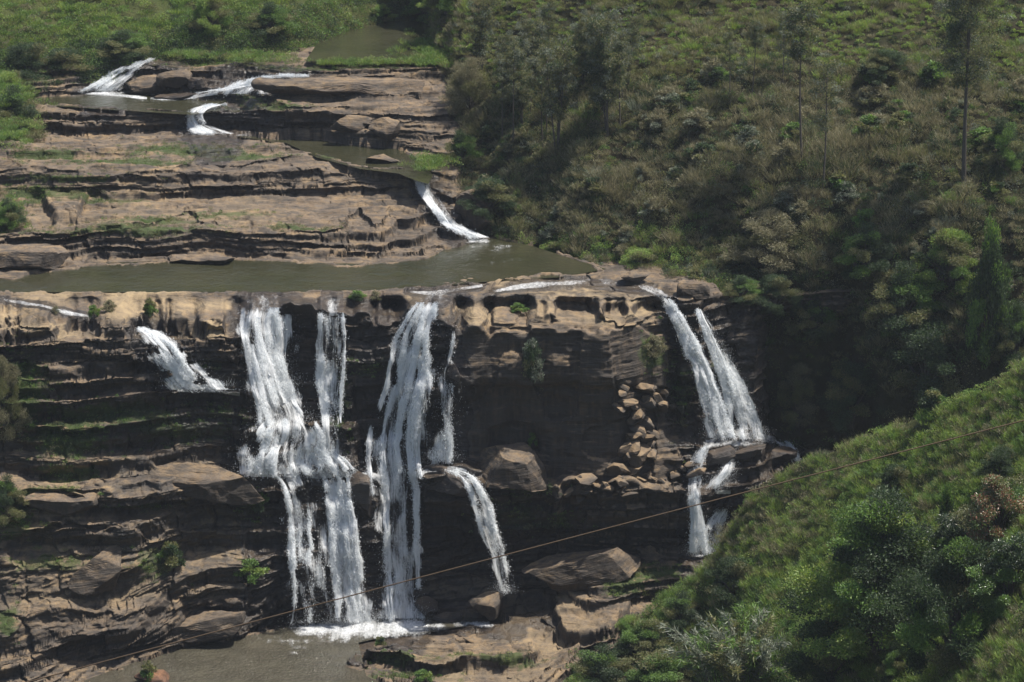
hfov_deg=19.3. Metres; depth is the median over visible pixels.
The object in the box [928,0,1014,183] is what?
gum tree
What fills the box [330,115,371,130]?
boulder
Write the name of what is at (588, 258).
shrub
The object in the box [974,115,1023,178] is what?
bush
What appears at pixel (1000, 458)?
shrub
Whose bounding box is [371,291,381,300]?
tussock
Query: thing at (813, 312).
bush
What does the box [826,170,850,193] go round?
shrub
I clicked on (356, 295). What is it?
tussock
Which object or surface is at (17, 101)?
bush
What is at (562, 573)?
boulder
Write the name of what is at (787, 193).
shrub
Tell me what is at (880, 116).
shrub
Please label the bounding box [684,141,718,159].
shrub
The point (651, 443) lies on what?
rubble stone
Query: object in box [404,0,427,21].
bush
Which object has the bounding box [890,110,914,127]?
shrub
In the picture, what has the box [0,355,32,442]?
bush
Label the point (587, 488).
rubble stone
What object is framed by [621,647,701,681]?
bush
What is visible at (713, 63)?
shrub
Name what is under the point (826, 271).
shrub
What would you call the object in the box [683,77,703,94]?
shrub
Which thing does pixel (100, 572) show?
boulder
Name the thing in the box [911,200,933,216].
shrub
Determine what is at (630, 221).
shrub
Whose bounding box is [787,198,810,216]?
shrub
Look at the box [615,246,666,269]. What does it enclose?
bush
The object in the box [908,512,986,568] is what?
shrub
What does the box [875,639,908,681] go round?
shrub
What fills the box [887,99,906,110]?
shrub
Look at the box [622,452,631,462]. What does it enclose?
rubble stone
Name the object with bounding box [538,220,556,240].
shrub
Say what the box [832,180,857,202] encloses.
shrub
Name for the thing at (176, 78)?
boulder
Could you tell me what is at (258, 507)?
shrub
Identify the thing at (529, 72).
gum tree
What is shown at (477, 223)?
boulder
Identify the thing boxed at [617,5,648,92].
gum tree
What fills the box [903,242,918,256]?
shrub
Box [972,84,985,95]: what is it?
shrub
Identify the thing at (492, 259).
pond
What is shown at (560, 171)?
shrub
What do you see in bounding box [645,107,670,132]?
shrub
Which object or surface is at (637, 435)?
rubble stone
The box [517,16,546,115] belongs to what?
gum tree
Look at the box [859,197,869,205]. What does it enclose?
shrub
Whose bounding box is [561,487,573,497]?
rubble stone
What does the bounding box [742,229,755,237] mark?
shrub
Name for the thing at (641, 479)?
rubble stone
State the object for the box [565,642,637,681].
bush
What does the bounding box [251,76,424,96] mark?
boulder
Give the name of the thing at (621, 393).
rubble stone
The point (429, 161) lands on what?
bank grass
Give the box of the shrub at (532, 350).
[521,338,544,383]
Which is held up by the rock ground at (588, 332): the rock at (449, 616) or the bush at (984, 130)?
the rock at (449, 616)
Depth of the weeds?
432.08 m
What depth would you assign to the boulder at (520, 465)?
425.96 m
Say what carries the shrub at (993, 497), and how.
on the slope
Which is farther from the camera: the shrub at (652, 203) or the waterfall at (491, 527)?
the shrub at (652, 203)
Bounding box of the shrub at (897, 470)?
[874,463,915,494]
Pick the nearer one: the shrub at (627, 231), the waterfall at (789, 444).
the waterfall at (789, 444)
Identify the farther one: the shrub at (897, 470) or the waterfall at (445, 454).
the waterfall at (445, 454)
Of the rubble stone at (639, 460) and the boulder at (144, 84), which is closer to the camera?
the rubble stone at (639, 460)
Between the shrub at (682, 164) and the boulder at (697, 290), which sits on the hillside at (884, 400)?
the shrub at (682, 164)
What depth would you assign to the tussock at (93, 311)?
426.38 m
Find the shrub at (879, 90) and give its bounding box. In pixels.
[868,83,891,103]
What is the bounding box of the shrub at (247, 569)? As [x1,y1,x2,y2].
[233,557,269,583]
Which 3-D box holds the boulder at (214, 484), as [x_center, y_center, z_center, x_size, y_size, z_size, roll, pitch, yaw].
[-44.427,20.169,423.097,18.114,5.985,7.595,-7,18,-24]
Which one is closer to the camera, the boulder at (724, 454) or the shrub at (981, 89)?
the boulder at (724, 454)
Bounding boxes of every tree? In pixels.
[186,0,232,38]
[459,0,503,70]
[487,50,515,135]
[496,29,520,82]
[497,37,530,140]
[501,42,536,123]
[515,9,554,94]
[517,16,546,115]
[525,49,555,146]
[534,33,582,157]
[535,0,560,36]
[535,37,561,138]
[569,7,599,89]
[575,6,629,135]
[590,5,613,49]
[611,27,634,126]
[613,40,632,103]
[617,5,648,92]
[719,30,741,100]
[743,17,768,92]
[772,9,791,82]
[773,0,826,163]
[775,484,940,659]
[805,57,844,188]
[886,535,1007,677]
[910,226,978,293]
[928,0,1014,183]
[930,482,955,542]
[964,212,1014,369]
[989,297,1023,367]
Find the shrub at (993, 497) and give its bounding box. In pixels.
[947,471,1023,543]
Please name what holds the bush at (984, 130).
on the hillside at (884, 400)
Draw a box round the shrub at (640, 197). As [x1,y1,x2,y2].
[634,193,645,202]
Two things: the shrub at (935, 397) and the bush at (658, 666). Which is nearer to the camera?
the shrub at (935, 397)
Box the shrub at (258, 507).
[251,486,269,514]
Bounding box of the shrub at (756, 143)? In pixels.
[740,139,765,162]
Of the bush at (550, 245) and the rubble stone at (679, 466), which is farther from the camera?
the bush at (550, 245)
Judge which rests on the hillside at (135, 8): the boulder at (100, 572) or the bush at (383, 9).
the bush at (383, 9)
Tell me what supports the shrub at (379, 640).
on the rock ground at (588, 332)
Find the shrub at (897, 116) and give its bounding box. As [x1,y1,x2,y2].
[886,110,909,131]
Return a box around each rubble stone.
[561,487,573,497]
[570,494,585,504]
[571,484,586,495]
[575,473,597,484]
[579,485,592,490]
[581,490,592,494]
[600,484,613,491]
[605,463,629,476]
[614,404,625,412]
[614,477,628,486]
[616,384,629,393]
[616,398,637,407]
[616,489,626,494]
[617,442,631,456]
[618,389,626,396]
[620,491,637,497]
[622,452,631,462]
[626,411,646,424]
[626,432,642,441]
[626,433,636,441]
[626,464,643,475]
[628,425,646,438]
[628,439,640,455]
[628,443,652,467]
[630,403,643,420]
[631,404,638,410]
[633,383,653,392]
[636,476,646,482]
[638,396,655,407]
[638,434,655,442]
[639,416,653,429]
[640,393,651,402]
[641,473,651,480]
[645,429,659,440]
[647,384,655,395]
[647,440,655,446]
[647,449,656,460]
[652,392,663,405]
[656,401,667,411]
[659,389,668,398]
[669,471,681,481]
[675,464,683,470]
[684,460,709,469]
[686,467,705,478]
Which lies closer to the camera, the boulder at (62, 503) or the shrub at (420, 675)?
the shrub at (420, 675)
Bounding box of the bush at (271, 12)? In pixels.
[244,0,297,41]
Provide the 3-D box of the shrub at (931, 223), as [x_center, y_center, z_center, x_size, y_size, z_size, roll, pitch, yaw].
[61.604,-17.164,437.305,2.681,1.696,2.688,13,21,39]
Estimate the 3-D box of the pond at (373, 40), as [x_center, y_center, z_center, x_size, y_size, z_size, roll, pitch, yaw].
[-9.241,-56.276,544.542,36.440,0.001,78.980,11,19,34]
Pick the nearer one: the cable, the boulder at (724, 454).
the cable
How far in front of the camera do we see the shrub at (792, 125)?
454.91 m
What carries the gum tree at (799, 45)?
on the hillside at (884, 400)
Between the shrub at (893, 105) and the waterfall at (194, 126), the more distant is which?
the waterfall at (194, 126)
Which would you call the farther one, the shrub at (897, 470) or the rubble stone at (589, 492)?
the rubble stone at (589, 492)
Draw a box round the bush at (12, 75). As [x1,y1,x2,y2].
[0,70,35,107]
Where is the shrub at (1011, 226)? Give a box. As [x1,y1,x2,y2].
[1006,222,1020,232]
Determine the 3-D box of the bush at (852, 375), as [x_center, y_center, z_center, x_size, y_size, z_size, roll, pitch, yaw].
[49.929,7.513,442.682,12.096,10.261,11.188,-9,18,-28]
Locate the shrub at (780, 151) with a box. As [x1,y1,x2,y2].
[770,137,799,163]
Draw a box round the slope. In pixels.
[584,369,1023,681]
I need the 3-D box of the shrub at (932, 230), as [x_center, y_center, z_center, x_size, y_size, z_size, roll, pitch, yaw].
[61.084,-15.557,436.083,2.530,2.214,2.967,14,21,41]
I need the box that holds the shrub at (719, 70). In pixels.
[708,66,728,79]
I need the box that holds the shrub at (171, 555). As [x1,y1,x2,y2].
[155,540,185,572]
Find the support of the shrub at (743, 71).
on the hillside at (884, 400)
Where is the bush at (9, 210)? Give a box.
[0,197,30,232]
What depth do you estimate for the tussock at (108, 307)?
426.74 m
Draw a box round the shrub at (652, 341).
[642,335,667,358]
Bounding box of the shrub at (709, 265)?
[702,263,718,273]
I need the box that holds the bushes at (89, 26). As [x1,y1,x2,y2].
[0,0,423,91]
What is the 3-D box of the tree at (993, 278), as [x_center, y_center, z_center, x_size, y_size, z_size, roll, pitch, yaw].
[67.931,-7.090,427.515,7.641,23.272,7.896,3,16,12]
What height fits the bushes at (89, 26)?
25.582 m
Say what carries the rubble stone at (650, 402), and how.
on the rock ground at (588, 332)
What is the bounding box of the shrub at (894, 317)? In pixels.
[882,311,900,328]
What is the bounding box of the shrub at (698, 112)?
[683,107,712,127]
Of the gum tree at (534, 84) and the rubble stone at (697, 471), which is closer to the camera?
the rubble stone at (697, 471)
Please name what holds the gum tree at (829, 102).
on the hillside at (884, 400)
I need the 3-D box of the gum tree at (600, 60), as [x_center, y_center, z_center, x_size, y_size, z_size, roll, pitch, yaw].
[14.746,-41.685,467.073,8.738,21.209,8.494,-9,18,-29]
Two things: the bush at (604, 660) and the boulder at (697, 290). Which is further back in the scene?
the boulder at (697, 290)
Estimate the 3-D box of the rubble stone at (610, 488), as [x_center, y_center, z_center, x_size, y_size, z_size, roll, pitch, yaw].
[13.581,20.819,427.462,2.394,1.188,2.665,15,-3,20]
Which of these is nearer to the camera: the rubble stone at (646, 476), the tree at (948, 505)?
the tree at (948, 505)
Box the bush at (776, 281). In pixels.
[750,274,810,315]
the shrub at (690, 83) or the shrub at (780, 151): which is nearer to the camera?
the shrub at (780, 151)
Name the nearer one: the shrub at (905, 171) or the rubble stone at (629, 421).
the rubble stone at (629, 421)
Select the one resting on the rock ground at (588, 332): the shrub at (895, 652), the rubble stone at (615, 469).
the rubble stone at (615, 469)
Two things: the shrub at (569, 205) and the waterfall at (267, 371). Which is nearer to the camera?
the waterfall at (267, 371)
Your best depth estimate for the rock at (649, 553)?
433.83 m
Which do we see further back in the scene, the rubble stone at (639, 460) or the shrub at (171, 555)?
the rubble stone at (639, 460)
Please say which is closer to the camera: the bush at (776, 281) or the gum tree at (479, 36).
the bush at (776, 281)
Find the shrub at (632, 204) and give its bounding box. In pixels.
[621,199,633,209]
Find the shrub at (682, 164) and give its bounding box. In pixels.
[673,161,685,173]
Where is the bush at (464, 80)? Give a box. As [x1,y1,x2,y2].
[438,56,491,115]
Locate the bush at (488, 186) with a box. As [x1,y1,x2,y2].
[456,177,521,219]
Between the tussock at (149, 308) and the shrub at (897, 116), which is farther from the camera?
the shrub at (897, 116)
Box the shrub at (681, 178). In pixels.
[672,173,692,191]
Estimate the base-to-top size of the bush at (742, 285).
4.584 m
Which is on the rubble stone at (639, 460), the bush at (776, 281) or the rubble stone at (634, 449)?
the rubble stone at (634, 449)
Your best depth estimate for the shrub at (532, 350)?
424.89 m
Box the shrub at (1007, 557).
[965,530,1023,616]
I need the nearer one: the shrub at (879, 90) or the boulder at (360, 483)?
the boulder at (360, 483)
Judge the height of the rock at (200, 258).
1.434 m
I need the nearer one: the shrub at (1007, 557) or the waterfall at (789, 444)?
the shrub at (1007, 557)
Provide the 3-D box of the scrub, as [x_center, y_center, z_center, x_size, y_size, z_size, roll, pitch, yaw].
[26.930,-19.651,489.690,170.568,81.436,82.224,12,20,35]
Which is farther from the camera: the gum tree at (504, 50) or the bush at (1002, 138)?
the gum tree at (504, 50)
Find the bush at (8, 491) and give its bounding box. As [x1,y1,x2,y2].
[0,473,29,528]
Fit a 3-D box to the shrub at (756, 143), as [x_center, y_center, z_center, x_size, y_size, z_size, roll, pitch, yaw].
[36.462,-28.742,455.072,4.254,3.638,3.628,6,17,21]
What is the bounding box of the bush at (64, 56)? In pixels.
[28,48,94,85]
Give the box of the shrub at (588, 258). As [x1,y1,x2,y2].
[581,254,603,264]
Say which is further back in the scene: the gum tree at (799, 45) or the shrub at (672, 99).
the shrub at (672, 99)
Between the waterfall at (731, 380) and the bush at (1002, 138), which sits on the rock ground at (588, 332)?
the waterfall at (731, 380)
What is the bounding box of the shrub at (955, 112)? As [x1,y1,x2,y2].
[948,106,963,121]
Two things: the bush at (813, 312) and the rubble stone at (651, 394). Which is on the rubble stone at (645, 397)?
the rubble stone at (651, 394)
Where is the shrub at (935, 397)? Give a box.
[918,387,948,418]
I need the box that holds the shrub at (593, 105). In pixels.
[581,103,598,122]
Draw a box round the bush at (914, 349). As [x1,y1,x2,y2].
[870,313,963,401]
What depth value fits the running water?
433.57 m
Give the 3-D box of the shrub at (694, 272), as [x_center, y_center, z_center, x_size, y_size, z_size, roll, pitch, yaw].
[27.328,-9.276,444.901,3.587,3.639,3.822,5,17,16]
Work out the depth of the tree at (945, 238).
432.76 m
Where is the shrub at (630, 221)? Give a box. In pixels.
[625,218,637,225]
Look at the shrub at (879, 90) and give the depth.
459.37 m
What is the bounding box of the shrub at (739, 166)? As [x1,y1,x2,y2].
[732,164,748,176]
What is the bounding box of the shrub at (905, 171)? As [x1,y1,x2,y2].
[893,162,928,186]
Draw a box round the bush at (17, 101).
[0,84,47,140]
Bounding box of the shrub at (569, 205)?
[565,203,575,210]
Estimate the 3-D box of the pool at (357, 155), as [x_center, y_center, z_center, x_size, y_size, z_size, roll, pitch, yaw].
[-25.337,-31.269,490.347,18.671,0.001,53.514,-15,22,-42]
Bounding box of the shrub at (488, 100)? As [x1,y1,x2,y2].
[480,97,494,112]
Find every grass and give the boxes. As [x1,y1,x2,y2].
[0,27,463,228]
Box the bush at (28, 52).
[0,41,60,80]
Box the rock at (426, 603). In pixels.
[415,596,438,614]
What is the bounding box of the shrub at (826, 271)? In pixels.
[818,265,830,274]
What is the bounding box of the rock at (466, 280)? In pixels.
[443,278,486,285]
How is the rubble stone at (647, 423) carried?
on the rubble stone at (654, 432)
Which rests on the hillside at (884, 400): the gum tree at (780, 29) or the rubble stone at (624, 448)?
the gum tree at (780, 29)
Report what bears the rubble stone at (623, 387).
on the rock ground at (588, 332)
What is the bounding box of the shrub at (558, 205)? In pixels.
[550,201,567,214]
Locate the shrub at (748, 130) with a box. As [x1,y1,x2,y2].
[734,125,763,144]
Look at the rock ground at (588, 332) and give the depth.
430.25 m
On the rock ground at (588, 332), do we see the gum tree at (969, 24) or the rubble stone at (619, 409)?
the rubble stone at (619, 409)
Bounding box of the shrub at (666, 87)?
[653,85,677,99]
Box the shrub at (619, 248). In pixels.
[612,243,627,258]
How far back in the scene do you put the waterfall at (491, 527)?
423.95 m
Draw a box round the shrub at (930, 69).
[918,59,948,85]
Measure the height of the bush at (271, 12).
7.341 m
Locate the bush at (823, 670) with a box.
[784,611,866,681]
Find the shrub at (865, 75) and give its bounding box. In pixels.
[858,55,881,83]
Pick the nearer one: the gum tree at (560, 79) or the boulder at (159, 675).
the boulder at (159, 675)
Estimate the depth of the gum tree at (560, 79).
467.96 m
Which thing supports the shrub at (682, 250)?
on the hillside at (884, 400)
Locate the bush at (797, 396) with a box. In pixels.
[776,362,821,426]
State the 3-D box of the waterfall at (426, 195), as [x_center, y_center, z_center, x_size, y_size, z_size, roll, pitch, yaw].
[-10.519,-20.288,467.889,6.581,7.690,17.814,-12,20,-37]
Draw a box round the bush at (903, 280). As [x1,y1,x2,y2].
[860,259,949,338]
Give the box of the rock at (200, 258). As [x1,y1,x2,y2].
[168,254,234,263]
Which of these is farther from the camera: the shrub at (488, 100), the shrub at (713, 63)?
the shrub at (488, 100)
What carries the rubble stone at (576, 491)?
on the rock ground at (588, 332)
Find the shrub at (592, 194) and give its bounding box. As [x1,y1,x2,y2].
[587,190,603,200]
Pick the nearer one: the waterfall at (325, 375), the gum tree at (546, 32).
the waterfall at (325, 375)
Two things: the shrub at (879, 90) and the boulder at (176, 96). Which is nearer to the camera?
the shrub at (879, 90)
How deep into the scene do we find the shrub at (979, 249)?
433.64 m
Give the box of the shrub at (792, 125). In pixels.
[779,121,803,141]
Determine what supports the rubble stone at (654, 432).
on the rock ground at (588, 332)
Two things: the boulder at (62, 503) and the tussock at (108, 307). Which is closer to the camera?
the boulder at (62, 503)
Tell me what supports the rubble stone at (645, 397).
on the rubble stone at (650, 402)
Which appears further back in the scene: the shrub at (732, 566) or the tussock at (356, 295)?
the tussock at (356, 295)
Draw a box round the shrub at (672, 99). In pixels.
[656,92,687,110]
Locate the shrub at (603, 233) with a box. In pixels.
[599,230,608,239]
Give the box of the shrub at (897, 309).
[884,302,912,325]
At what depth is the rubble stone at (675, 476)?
432.73 m
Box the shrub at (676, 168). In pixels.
[666,165,683,178]
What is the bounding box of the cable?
[27,420,1023,681]
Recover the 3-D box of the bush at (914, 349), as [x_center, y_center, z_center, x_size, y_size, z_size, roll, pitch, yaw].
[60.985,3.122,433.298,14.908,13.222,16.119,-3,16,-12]
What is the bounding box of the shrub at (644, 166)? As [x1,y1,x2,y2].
[634,162,650,180]
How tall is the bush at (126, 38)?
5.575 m
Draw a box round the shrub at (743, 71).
[734,69,747,82]
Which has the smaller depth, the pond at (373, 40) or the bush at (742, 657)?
the bush at (742, 657)
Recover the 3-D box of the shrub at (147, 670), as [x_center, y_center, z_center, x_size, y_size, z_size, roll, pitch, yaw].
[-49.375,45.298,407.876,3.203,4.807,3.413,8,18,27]
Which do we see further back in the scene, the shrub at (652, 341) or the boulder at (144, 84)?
the boulder at (144, 84)
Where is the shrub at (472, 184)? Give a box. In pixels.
[471,173,498,193]
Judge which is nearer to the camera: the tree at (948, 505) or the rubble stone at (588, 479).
the tree at (948, 505)
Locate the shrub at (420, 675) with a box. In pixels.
[414,669,433,681]
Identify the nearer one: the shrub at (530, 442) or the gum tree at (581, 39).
the shrub at (530, 442)
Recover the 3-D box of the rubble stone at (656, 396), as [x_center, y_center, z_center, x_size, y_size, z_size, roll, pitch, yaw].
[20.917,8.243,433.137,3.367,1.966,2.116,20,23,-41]
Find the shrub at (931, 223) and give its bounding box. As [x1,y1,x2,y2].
[928,218,943,225]
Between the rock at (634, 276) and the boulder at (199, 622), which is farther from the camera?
the rock at (634, 276)
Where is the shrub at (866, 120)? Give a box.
[852,113,880,139]
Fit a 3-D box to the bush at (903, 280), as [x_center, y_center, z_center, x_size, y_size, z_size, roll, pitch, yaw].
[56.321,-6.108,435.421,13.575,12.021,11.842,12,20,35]
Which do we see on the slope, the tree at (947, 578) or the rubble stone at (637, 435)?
the tree at (947, 578)
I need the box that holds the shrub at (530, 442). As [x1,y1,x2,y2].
[527,432,537,446]
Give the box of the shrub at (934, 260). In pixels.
[930,247,946,263]
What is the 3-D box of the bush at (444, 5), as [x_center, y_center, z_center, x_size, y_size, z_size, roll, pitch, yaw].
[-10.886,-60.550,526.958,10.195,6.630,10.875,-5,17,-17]
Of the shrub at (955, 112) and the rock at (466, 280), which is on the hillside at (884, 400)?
the shrub at (955, 112)
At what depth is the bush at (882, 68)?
461.40 m
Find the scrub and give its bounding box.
[420,0,1023,451]
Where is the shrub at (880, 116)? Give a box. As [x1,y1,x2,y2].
[858,112,886,128]
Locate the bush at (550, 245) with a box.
[540,238,567,253]
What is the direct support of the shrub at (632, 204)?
on the hillside at (884, 400)
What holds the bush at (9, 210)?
on the rock ground at (588, 332)
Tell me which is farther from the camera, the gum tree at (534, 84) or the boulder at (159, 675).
the gum tree at (534, 84)
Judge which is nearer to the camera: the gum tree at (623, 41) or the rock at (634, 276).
the rock at (634, 276)
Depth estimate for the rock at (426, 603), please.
430.76 m
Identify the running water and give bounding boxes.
[21,92,774,493]
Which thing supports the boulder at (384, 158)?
on the rock ground at (588, 332)
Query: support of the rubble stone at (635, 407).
on the rubble stone at (635, 415)
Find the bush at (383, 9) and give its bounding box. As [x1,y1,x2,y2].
[371,3,397,22]
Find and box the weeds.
[0,50,723,681]
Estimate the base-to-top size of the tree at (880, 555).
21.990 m
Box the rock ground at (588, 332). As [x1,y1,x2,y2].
[0,46,851,681]
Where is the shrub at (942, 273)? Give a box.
[934,262,948,278]
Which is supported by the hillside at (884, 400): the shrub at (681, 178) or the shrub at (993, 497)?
the shrub at (681, 178)
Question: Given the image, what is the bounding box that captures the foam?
[88,91,702,639]
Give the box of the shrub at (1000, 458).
[971,443,1019,483]
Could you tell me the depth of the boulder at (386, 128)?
490.17 m
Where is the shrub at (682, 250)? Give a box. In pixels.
[680,244,691,252]
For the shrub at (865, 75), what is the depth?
463.94 m
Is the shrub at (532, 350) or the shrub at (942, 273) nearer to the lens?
the shrub at (532, 350)
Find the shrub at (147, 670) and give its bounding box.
[137,660,156,681]
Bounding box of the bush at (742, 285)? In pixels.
[721,275,765,304]
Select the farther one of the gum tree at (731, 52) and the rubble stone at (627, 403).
the gum tree at (731, 52)
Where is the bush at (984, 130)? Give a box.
[967,126,991,146]
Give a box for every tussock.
[51,306,60,313]
[87,305,100,318]
[101,299,116,311]
[142,297,157,317]
[348,290,366,301]
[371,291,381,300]
[510,302,529,312]
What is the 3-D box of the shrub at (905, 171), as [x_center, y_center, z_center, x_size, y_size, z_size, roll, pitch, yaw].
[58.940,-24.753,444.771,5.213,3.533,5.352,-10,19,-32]
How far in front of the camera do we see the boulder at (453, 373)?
424.49 m
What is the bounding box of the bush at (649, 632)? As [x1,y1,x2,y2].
[612,617,674,666]
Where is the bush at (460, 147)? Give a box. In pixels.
[439,128,483,169]
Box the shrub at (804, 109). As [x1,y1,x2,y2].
[792,105,823,120]
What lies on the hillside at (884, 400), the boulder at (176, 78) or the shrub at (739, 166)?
the shrub at (739, 166)
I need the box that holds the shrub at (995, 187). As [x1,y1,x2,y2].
[983,180,1011,199]
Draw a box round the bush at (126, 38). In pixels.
[88,29,154,60]
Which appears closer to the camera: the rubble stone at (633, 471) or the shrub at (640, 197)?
the rubble stone at (633, 471)
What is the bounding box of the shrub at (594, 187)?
[578,175,609,192]
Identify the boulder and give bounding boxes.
[0,243,69,269]
[22,491,97,515]
[67,545,121,595]
[125,74,167,92]
[131,461,263,504]
[134,669,169,681]
[153,92,195,99]
[156,69,191,87]
[172,610,245,642]
[185,77,205,88]
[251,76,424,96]
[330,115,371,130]
[347,471,373,517]
[366,154,399,162]
[368,117,400,140]
[421,463,468,496]
[447,363,459,381]
[454,188,494,232]
[468,591,503,620]
[477,442,548,491]
[522,547,639,593]
[677,280,709,300]
[704,445,735,464]
[732,444,765,461]
[767,446,797,465]
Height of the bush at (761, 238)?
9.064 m
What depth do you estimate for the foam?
427.29 m
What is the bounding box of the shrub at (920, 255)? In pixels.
[911,251,932,265]
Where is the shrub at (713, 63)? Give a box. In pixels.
[699,58,723,81]
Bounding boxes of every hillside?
[0,0,421,79]
[428,0,1023,451]
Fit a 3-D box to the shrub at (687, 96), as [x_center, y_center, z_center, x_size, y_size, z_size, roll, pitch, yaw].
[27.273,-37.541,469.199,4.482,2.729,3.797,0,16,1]
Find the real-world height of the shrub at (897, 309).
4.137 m
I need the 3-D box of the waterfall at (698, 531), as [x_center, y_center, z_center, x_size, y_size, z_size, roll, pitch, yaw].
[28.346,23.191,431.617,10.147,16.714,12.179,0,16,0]
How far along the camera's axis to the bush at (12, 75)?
509.33 m
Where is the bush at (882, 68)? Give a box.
[856,48,910,84]
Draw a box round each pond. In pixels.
[0,238,604,291]
[306,20,437,63]
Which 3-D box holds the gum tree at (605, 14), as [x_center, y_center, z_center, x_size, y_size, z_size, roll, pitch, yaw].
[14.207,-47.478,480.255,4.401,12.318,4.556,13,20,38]
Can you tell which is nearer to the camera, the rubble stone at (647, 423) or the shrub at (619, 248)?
the rubble stone at (647, 423)
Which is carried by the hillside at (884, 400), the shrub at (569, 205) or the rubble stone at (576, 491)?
the shrub at (569, 205)
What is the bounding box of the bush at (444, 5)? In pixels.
[416,0,457,13]
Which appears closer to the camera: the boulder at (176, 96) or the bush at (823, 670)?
the bush at (823, 670)
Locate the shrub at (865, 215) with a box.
[849,208,880,231]
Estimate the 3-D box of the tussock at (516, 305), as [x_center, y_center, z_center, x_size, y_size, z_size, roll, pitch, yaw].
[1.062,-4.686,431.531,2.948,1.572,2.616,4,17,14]
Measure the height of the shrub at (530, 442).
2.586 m
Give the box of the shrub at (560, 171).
[548,167,568,177]
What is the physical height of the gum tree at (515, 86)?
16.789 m
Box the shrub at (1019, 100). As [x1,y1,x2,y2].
[1008,94,1023,112]
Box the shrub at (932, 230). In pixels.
[925,226,940,240]
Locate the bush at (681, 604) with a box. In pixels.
[653,590,701,636]
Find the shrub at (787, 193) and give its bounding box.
[773,184,801,211]
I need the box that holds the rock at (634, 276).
[620,271,649,281]
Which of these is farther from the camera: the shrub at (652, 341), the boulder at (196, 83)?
the boulder at (196, 83)
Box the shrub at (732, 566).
[704,555,752,607]
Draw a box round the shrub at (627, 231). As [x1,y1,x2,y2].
[615,223,639,245]
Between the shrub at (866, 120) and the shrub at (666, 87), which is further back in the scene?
the shrub at (666, 87)
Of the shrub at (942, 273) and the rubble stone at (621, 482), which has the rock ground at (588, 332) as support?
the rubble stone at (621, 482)
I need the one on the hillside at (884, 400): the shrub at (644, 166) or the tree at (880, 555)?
the shrub at (644, 166)
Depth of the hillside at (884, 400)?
451.64 m
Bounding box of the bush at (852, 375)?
[815,359,877,432]
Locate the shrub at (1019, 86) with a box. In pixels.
[1007,74,1023,97]
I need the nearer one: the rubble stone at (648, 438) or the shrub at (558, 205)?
the rubble stone at (648, 438)
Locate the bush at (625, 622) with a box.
[614,613,638,637]
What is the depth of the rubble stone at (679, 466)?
433.12 m
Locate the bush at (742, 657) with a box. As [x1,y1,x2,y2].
[656,599,799,681]
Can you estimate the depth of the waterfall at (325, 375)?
429.76 m
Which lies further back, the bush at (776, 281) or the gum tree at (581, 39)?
the gum tree at (581, 39)
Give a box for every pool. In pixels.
[30,92,231,114]
[84,616,500,681]
[239,136,432,183]
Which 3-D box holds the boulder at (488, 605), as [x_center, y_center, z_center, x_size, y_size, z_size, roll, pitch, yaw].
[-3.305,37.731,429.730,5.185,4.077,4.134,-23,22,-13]
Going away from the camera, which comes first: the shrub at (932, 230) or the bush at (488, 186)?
the shrub at (932, 230)
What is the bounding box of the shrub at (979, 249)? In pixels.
[967,245,982,262]
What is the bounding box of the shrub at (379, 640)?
[375,636,386,645]
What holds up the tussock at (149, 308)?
on the rock ground at (588, 332)
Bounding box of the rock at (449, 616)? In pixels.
[433,612,461,621]
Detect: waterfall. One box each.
[78,57,154,92]
[135,326,234,392]
[184,100,232,134]
[196,73,309,95]
[224,305,358,479]
[277,471,379,625]
[309,311,349,473]
[364,301,438,622]
[412,333,468,465]
[414,180,486,238]
[445,468,521,594]
[662,297,737,441]
[683,444,741,554]
[694,307,775,442]
[776,438,800,462]
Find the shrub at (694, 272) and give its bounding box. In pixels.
[687,267,706,280]
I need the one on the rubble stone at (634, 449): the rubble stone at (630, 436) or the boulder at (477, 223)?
the rubble stone at (630, 436)
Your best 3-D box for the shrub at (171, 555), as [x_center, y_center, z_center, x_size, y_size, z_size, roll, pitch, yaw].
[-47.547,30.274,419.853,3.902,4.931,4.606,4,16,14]
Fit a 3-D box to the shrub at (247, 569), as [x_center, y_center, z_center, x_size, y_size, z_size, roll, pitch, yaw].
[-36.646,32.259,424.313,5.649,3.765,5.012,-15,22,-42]
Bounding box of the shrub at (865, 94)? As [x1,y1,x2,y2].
[855,85,877,105]
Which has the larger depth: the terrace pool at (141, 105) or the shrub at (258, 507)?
the terrace pool at (141, 105)
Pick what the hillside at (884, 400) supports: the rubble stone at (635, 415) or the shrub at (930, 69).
the shrub at (930, 69)
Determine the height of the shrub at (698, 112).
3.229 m
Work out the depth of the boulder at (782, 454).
439.62 m
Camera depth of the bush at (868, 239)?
436.81 m
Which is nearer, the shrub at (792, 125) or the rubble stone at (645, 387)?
the rubble stone at (645, 387)
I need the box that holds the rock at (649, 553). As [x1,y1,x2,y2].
[640,545,659,562]
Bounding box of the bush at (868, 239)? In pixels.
[833,221,897,285]
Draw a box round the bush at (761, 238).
[718,204,809,273]
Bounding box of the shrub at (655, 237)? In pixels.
[648,232,659,240]
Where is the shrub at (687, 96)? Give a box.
[678,91,696,107]
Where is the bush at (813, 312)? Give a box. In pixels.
[782,290,841,342]
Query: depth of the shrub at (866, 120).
452.23 m
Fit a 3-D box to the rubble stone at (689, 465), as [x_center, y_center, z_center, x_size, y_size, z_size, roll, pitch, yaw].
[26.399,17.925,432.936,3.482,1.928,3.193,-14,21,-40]
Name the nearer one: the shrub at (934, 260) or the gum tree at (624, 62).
the shrub at (934, 260)
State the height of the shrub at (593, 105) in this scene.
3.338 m
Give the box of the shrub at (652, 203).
[638,196,668,214]

